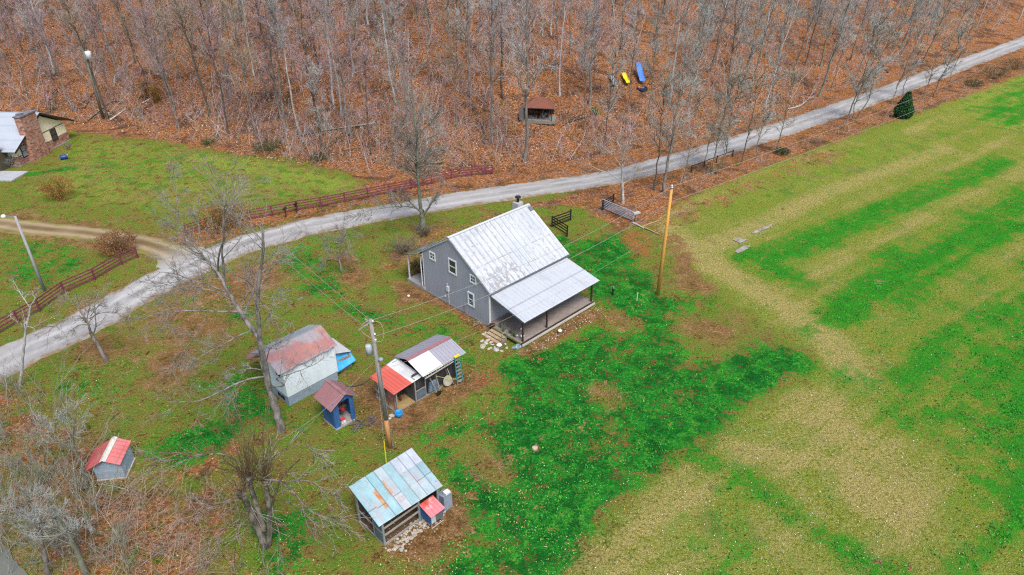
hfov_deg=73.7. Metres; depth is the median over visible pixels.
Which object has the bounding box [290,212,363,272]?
bare tree
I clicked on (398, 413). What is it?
water bowl
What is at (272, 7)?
bare tree
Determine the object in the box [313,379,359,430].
outhouse
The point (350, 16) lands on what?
bare tree
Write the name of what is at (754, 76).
bare tree
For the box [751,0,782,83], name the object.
bare tree
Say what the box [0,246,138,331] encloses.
board fence
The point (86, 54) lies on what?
utility pole
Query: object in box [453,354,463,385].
stepladder
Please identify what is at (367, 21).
bare tree
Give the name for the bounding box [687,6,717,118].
bare tree
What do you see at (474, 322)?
stone rubble
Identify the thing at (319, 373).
tool shed
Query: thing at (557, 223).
board fence
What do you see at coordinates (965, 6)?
bare tree
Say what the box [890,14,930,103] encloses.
bare tree
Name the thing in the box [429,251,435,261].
window
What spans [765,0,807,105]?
bare tree
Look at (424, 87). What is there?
underbrush
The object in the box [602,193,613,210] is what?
board fence
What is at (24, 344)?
birch tree
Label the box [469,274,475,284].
window
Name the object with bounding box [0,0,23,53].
bare tree
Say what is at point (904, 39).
bare tree
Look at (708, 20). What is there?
bare tree
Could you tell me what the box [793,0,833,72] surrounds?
bare tree
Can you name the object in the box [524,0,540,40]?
bare tree
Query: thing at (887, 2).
bare tree
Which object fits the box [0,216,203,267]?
driveway
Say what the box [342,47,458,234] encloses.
bare tree
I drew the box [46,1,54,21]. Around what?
bare tree
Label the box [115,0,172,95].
bare tree
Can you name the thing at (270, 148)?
shrub
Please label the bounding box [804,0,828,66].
bare tree
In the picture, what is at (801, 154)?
power line
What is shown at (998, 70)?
shrub
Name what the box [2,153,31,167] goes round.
shrub
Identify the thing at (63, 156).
plastic barrel
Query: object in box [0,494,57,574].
bare tree
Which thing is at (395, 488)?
animal pen
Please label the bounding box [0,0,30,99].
bare tree
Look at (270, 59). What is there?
bare tree
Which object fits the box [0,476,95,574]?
bare tree
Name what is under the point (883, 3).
bare tree
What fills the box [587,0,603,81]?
bare tree
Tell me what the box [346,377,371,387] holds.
cable
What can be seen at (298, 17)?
bare tree
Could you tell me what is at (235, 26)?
bare tree
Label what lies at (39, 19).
bare tree
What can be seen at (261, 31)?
bare tree
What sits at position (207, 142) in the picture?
shrub
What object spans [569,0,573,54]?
bare tree
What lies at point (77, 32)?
bare tree
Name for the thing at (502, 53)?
bare tree
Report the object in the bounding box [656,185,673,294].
utility pole
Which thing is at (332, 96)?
bare tree
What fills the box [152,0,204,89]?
bare tree
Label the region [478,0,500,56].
bare tree
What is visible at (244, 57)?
bare tree
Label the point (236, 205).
power line
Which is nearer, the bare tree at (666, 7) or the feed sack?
the feed sack
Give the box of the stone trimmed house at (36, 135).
[0,110,73,180]
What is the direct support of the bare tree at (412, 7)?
on the ground
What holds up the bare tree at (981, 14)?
on the ground
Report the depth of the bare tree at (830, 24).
132.59 m
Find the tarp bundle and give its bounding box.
[512,343,521,348]
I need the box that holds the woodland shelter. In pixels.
[519,97,556,123]
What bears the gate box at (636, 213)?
on the ground
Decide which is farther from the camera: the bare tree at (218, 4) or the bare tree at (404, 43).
the bare tree at (218, 4)
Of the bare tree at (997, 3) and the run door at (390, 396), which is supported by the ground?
the bare tree at (997, 3)
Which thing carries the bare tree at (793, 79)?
on the ground
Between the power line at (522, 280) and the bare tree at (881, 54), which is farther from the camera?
the bare tree at (881, 54)
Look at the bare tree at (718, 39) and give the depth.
117.56 m
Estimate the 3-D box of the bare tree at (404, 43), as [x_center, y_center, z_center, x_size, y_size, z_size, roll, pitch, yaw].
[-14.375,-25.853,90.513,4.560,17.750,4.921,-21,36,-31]
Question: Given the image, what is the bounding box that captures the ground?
[0,0,1023,574]
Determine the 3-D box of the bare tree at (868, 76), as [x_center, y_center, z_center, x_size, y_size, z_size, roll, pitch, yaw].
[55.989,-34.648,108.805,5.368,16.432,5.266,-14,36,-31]
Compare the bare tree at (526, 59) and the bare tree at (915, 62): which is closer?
the bare tree at (526, 59)
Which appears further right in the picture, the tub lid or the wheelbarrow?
the tub lid
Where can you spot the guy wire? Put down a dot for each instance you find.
(380, 410)
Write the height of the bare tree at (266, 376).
20.526 m
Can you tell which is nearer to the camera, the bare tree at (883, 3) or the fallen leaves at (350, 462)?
the fallen leaves at (350, 462)
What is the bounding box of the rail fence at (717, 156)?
[691,150,733,172]
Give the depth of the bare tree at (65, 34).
116.71 m
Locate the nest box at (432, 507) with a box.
[419,495,444,529]
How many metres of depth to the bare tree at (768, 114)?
91.83 m
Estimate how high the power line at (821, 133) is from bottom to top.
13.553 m
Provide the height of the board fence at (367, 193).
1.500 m
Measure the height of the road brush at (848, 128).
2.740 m
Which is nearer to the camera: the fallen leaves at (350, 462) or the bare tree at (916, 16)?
the fallen leaves at (350, 462)
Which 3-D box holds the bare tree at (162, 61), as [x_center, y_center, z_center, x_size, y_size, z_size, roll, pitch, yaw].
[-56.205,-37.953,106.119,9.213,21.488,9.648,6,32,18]
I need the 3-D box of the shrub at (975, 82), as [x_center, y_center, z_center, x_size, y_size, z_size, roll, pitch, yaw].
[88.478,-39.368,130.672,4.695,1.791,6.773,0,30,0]
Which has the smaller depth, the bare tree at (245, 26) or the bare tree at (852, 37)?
the bare tree at (245, 26)
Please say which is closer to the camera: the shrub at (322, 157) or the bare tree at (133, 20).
the shrub at (322, 157)
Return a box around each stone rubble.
[385,511,445,556]
[461,315,507,337]
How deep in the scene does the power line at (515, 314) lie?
50.91 m
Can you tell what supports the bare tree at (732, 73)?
on the ground
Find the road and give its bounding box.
[0,36,1023,382]
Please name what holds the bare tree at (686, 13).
on the ground
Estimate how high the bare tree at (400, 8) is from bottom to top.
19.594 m
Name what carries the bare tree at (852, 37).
on the ground
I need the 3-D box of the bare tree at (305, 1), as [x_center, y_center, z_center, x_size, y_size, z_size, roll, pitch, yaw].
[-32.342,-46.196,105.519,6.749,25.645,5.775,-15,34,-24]
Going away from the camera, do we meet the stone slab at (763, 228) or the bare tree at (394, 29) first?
the stone slab at (763, 228)
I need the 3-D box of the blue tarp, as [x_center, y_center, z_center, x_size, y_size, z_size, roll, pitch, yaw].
[-13.264,5.504,53.438,0.764,1.536,1.926,21,36,31]
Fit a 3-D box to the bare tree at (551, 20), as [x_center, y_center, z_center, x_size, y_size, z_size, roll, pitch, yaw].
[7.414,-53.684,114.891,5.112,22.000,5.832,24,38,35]
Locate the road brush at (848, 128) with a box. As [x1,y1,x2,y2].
[680,66,1023,189]
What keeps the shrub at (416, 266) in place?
on the ground
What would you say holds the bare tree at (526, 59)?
on the ground
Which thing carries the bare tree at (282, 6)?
on the ground
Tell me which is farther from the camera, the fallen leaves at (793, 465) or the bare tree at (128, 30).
the bare tree at (128, 30)
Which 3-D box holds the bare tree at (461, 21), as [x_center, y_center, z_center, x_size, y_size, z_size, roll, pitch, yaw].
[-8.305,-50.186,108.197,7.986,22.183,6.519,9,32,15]
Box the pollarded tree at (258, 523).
[120,385,374,574]
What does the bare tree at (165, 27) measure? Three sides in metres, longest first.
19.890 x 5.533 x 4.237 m
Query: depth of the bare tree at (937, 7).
151.00 m
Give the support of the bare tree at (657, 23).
on the ground
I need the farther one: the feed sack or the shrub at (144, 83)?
the shrub at (144, 83)
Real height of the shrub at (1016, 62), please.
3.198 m
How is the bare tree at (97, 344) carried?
on the ground
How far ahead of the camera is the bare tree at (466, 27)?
98.27 m
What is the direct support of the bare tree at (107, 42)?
on the ground
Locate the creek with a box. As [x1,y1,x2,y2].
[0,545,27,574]
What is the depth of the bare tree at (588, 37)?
95.28 m
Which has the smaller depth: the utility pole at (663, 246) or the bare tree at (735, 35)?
the utility pole at (663, 246)
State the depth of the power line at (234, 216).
63.50 m
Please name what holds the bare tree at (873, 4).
on the ground
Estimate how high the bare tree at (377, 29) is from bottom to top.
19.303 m
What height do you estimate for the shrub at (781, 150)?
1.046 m
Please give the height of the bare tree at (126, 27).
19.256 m
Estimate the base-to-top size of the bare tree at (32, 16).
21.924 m
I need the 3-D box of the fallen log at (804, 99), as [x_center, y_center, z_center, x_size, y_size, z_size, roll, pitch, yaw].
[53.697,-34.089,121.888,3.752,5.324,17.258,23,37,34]
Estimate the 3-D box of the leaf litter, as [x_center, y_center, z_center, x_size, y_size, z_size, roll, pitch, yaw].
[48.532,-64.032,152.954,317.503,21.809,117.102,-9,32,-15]
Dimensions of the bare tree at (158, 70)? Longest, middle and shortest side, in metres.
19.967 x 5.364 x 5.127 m
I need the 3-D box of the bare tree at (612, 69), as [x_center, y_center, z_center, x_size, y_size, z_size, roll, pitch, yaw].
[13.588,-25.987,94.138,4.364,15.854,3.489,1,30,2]
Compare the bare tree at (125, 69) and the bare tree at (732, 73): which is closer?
the bare tree at (732, 73)
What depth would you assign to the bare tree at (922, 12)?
154.20 m
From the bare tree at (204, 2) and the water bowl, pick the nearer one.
the water bowl
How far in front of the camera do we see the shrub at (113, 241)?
70.44 m
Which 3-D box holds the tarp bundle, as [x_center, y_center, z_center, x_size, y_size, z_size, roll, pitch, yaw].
[0.523,4.841,56.724,1.313,0.400,0.519,-23,37,-34]
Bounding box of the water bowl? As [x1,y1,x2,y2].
[394,409,402,417]
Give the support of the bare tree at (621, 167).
on the ground
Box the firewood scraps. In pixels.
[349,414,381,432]
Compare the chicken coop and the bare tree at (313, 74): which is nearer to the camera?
the chicken coop
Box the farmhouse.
[403,195,599,346]
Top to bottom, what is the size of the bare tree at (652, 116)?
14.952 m
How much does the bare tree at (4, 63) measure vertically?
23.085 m
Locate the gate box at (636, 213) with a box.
[632,211,640,220]
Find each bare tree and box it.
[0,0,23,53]
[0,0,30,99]
[0,33,10,77]
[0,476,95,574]
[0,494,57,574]
[6,0,54,72]
[12,0,54,83]
[13,0,74,111]
[13,2,55,96]
[31,0,49,49]
[32,281,132,362]
[32,393,91,486]
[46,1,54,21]
[49,0,82,55]
[51,0,108,118]
[54,5,83,81]
[62,0,120,81]
[72,1,108,71]
[74,0,109,100]
[88,0,100,62]
[100,10,141,116]
[102,0,146,82]
[109,0,183,110]
[111,0,135,62]
[114,146,334,433]
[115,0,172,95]
[122,0,179,131]
[127,0,140,40]
[139,0,167,54]
[147,0,180,78]
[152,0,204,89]
[158,0,210,116]
[164,0,219,64]
[186,0,236,99]
[189,0,229,134]
[203,7,236,111]
[206,0,235,65]
[217,0,266,138]
[227,0,268,97]
[231,0,239,45]
[231,0,307,119]
[237,0,254,77]
[241,0,267,48]
[253,0,289,134]
[263,0,300,133]
[275,0,295,69]
[276,0,332,146]
[281,0,311,88]
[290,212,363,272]
[291,2,297,35]
[299,0,319,68]
[303,55,334,161]
[304,0,340,104]
[308,0,342,117]
[311,0,371,135]
[332,0,364,76]
[340,0,364,92]
[341,1,358,49]
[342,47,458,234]
[347,35,384,154]
[361,0,388,99]
[366,0,368,24]
[370,0,413,126]
[372,0,395,102]
[375,0,389,52]
[384,21,422,153]
[388,0,410,74]
[390,0,397,43]
[409,0,427,49]
[414,0,441,87]
[435,0,468,129]
[443,0,466,66]
[445,0,493,98]
[459,0,464,41]
[468,0,518,143]
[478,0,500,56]
[483,0,530,98]
[497,0,512,22]
[497,0,561,162]
[509,0,535,66]
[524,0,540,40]
[546,0,567,67]
[550,0,552,35]
[553,0,623,105]
[557,0,575,96]
[567,0,600,130]
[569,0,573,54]
[576,126,649,203]
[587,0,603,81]
[593,0,609,35]
[595,40,628,148]
[599,0,640,110]
[617,0,648,111]
[639,72,680,189]
[640,0,679,120]
[654,0,659,41]
[654,27,709,192]
[663,0,697,101]
[668,78,712,182]
[683,1,689,24]
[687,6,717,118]
[688,0,717,102]
[689,0,712,77]
[696,56,762,174]
[698,1,721,54]
[702,84,730,159]
[704,0,749,73]
[711,0,762,95]
[714,62,756,173]
[731,0,776,117]
[734,0,759,63]
[736,64,775,161]
[748,55,792,159]
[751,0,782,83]
[762,0,777,44]
[764,1,784,56]
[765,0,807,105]
[766,61,805,146]
[773,0,794,72]
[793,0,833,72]
[801,0,860,66]
[803,0,827,50]
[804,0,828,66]
[813,0,833,42]
[817,0,874,97]
[829,1,859,58]
[831,0,866,88]
[843,6,896,128]
[846,16,896,119]
[849,0,881,60]
[856,0,893,76]
[856,12,908,118]
[859,0,881,55]
[867,1,885,41]
[885,0,929,63]
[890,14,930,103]
[897,15,939,96]
[899,0,926,47]
[899,0,929,60]
[901,0,931,53]
[907,0,933,44]
[919,30,954,97]
[922,0,943,53]
[922,0,969,62]
[932,17,972,96]
[946,12,983,81]
[949,0,978,45]
[976,0,987,27]
[986,0,1000,26]
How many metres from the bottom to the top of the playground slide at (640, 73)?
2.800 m
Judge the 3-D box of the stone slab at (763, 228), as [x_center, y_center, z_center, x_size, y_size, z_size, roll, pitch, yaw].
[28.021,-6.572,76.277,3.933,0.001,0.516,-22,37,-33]
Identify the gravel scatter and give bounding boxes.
[523,309,598,350]
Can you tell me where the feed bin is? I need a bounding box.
[438,488,452,510]
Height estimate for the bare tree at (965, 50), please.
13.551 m
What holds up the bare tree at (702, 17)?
on the ground
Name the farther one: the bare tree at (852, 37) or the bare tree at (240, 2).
the bare tree at (852, 37)
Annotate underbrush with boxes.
[0,0,1023,169]
[186,91,723,169]
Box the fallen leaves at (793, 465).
[134,193,1023,574]
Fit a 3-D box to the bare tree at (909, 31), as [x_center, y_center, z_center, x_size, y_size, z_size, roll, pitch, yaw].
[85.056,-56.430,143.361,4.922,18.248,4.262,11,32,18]
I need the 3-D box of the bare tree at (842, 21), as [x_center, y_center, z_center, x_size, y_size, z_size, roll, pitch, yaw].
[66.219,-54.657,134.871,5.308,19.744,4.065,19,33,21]
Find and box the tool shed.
[244,325,351,405]
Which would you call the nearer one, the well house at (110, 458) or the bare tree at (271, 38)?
the well house at (110, 458)
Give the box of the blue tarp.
[335,352,355,372]
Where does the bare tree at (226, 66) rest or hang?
on the ground
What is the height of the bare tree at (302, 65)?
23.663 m
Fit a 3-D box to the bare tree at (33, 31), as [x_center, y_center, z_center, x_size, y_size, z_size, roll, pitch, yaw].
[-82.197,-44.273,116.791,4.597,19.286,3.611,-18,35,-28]
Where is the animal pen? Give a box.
[349,447,442,545]
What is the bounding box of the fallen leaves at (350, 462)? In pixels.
[0,70,648,574]
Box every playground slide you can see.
[621,72,629,82]
[634,62,645,80]
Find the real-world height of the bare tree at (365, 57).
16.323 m
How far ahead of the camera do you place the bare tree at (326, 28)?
94.24 m
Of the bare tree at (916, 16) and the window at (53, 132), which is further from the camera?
the bare tree at (916, 16)
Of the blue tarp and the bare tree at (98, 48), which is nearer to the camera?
the blue tarp
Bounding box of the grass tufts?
[0,145,1023,574]
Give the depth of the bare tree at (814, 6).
137.17 m
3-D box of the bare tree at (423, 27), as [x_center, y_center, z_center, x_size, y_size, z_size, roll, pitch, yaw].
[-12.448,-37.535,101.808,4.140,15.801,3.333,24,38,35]
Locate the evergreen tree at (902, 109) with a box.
[893,91,914,118]
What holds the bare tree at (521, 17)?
on the ground
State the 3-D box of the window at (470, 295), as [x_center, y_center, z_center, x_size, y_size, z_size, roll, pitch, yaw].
[-3.593,1.053,59.743,0.810,1.380,0.068,27,40,37]
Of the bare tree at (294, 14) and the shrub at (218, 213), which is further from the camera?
the bare tree at (294, 14)
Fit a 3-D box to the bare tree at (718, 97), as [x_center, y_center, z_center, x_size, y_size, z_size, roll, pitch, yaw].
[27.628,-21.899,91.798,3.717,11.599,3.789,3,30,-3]
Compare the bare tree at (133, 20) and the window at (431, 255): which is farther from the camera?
the bare tree at (133, 20)
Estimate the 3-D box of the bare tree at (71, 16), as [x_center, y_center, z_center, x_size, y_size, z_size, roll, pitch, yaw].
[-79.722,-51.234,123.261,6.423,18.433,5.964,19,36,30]
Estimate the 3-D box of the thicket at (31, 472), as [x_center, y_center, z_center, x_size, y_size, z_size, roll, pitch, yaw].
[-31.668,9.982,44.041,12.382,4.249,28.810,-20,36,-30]
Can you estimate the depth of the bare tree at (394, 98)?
98.78 m
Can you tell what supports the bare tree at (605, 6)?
on the ground
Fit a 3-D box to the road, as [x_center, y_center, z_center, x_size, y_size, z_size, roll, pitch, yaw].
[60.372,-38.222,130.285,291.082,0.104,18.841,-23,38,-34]
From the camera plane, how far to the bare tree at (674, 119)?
80.14 m
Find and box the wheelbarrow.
[428,374,440,395]
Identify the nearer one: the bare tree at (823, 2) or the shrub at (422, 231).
the shrub at (422, 231)
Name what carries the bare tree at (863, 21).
on the ground
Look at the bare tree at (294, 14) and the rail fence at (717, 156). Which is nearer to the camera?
the rail fence at (717, 156)
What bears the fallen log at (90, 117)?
on the ground
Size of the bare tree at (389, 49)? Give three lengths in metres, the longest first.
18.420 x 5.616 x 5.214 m
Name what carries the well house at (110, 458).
on the ground
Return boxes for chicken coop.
[369,334,465,411]
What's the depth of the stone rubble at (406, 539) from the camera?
40.21 m
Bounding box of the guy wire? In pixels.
[373,342,386,462]
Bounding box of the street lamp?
[1,214,45,291]
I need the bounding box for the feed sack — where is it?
[340,416,345,423]
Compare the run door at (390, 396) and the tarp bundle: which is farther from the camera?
the tarp bundle
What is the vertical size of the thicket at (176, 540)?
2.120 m
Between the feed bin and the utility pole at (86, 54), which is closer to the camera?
the feed bin
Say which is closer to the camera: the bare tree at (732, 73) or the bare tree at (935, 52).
the bare tree at (732, 73)
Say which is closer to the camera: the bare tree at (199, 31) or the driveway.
the driveway
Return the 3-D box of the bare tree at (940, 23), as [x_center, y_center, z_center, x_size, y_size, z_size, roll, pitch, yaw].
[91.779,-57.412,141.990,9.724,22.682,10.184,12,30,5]
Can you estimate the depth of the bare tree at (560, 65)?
102.57 m
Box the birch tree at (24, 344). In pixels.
[6,273,48,386]
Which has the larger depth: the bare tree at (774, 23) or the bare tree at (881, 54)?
the bare tree at (774, 23)
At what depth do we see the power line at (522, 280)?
49.54 m
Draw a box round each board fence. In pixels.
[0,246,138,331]
[182,165,492,235]
[551,209,571,236]
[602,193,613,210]
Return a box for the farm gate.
[602,199,633,219]
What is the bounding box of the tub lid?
[443,375,451,385]
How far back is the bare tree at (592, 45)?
101.26 m
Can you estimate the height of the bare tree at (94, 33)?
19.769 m
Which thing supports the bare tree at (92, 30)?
on the ground
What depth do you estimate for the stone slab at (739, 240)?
73.73 m
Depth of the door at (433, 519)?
40.37 m
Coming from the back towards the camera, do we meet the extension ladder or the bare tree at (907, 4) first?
the bare tree at (907, 4)
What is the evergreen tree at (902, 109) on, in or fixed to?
on the ground
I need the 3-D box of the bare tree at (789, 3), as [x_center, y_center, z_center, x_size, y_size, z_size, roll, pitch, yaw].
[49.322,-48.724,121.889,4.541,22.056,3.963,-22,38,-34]
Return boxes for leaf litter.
[0,0,1021,173]
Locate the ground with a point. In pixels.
(950, 138)
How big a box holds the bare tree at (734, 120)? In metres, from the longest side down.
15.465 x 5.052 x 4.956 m
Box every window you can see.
[20,144,27,157]
[49,128,58,141]
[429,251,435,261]
[448,258,456,275]
[467,291,474,307]
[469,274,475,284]
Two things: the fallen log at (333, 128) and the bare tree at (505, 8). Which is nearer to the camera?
the fallen log at (333, 128)
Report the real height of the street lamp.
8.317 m
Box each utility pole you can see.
[80,38,104,118]
[358,318,392,448]
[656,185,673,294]
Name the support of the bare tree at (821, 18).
on the ground
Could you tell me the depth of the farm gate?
78.96 m
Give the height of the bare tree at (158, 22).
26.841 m
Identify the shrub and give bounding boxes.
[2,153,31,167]
[34,175,74,199]
[88,220,142,254]
[134,77,151,98]
[146,84,165,101]
[183,185,255,230]
[198,137,215,144]
[248,135,285,152]
[309,150,337,161]
[379,230,433,261]
[403,240,435,273]
[413,221,435,235]
[586,106,601,115]
[775,147,790,154]
[962,76,988,86]
[976,63,1014,79]
[997,54,1023,69]
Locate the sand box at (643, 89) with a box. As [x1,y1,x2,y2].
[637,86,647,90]
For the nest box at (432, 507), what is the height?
1.452 m
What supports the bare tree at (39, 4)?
on the ground
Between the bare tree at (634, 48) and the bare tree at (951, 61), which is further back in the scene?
the bare tree at (951, 61)
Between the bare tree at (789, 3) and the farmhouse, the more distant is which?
the bare tree at (789, 3)
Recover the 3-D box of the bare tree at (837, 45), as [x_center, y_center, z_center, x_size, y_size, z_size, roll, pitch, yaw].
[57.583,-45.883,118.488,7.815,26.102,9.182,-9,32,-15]
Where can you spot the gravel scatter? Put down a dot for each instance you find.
(565, 330)
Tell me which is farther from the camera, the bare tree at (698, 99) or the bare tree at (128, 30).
the bare tree at (128, 30)
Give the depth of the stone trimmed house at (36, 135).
94.35 m
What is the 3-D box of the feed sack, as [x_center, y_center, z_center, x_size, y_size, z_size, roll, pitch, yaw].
[-12.008,9.449,48.495,0.253,0.420,0.350,27,40,38]
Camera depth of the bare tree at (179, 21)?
100.52 m
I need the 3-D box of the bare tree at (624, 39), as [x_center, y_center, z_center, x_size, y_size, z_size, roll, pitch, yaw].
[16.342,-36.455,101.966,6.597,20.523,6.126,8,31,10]
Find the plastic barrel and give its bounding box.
[59,154,67,159]
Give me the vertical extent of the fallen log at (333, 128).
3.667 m
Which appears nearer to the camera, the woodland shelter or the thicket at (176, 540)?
the thicket at (176, 540)
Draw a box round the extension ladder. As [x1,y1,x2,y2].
[425,358,453,378]
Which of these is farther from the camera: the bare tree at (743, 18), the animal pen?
the bare tree at (743, 18)
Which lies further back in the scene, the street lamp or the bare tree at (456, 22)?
the bare tree at (456, 22)
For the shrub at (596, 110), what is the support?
on the ground
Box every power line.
[89,64,366,328]
[92,60,365,316]
[373,187,670,319]
[377,203,667,335]
[381,230,660,370]
[671,90,963,201]
[674,58,1007,185]
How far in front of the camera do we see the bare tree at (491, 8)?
90.11 m
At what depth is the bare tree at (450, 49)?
93.59 m
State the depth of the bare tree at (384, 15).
106.33 m
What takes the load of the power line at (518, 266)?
attached to the utility pole at (369, 349)
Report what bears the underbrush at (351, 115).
on the ground
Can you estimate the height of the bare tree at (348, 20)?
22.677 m
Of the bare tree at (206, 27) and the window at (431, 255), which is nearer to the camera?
the window at (431, 255)
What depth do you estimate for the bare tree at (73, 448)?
41.59 m
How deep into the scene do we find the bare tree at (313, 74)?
89.73 m
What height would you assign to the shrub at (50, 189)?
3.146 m
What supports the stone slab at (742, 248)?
on the ground
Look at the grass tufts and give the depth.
47.93 m
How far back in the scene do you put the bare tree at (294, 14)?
117.62 m
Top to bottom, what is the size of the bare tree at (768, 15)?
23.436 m
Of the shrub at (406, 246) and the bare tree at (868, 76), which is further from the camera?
the bare tree at (868, 76)
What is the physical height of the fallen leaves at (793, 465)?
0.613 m
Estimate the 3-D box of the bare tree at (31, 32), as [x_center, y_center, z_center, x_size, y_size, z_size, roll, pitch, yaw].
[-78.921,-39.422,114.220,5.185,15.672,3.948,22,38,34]
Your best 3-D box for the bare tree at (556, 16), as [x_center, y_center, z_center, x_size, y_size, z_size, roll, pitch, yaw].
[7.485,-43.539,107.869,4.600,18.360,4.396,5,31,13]
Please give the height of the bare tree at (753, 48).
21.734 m
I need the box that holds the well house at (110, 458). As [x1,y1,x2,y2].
[85,436,135,480]
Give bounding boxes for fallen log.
[87,99,124,119]
[292,122,375,139]
[787,86,821,109]
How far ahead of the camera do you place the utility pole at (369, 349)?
43.30 m
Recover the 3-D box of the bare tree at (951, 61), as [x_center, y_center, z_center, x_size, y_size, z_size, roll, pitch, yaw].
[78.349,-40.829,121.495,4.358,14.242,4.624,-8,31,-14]
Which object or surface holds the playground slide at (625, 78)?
on the ground
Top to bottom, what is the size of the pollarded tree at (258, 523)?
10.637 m
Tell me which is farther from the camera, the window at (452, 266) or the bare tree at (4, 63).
the bare tree at (4, 63)
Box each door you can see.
[387,391,395,409]
[431,515,435,523]
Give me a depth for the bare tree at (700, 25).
114.58 m
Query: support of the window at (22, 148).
in the stone trimmed house at (36, 135)
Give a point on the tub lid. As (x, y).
(447, 382)
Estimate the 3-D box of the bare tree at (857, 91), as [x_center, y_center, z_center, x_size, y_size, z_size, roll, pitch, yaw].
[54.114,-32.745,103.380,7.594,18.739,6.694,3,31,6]
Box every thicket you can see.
[0,342,148,574]
[51,458,261,574]
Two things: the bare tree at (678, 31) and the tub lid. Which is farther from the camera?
the bare tree at (678, 31)
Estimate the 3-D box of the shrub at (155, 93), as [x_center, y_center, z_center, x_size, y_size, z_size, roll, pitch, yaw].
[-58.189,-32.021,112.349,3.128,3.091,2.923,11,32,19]
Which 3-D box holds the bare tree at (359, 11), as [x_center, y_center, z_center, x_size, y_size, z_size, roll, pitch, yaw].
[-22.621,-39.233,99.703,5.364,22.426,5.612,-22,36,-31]
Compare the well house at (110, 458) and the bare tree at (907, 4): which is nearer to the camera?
the well house at (110, 458)

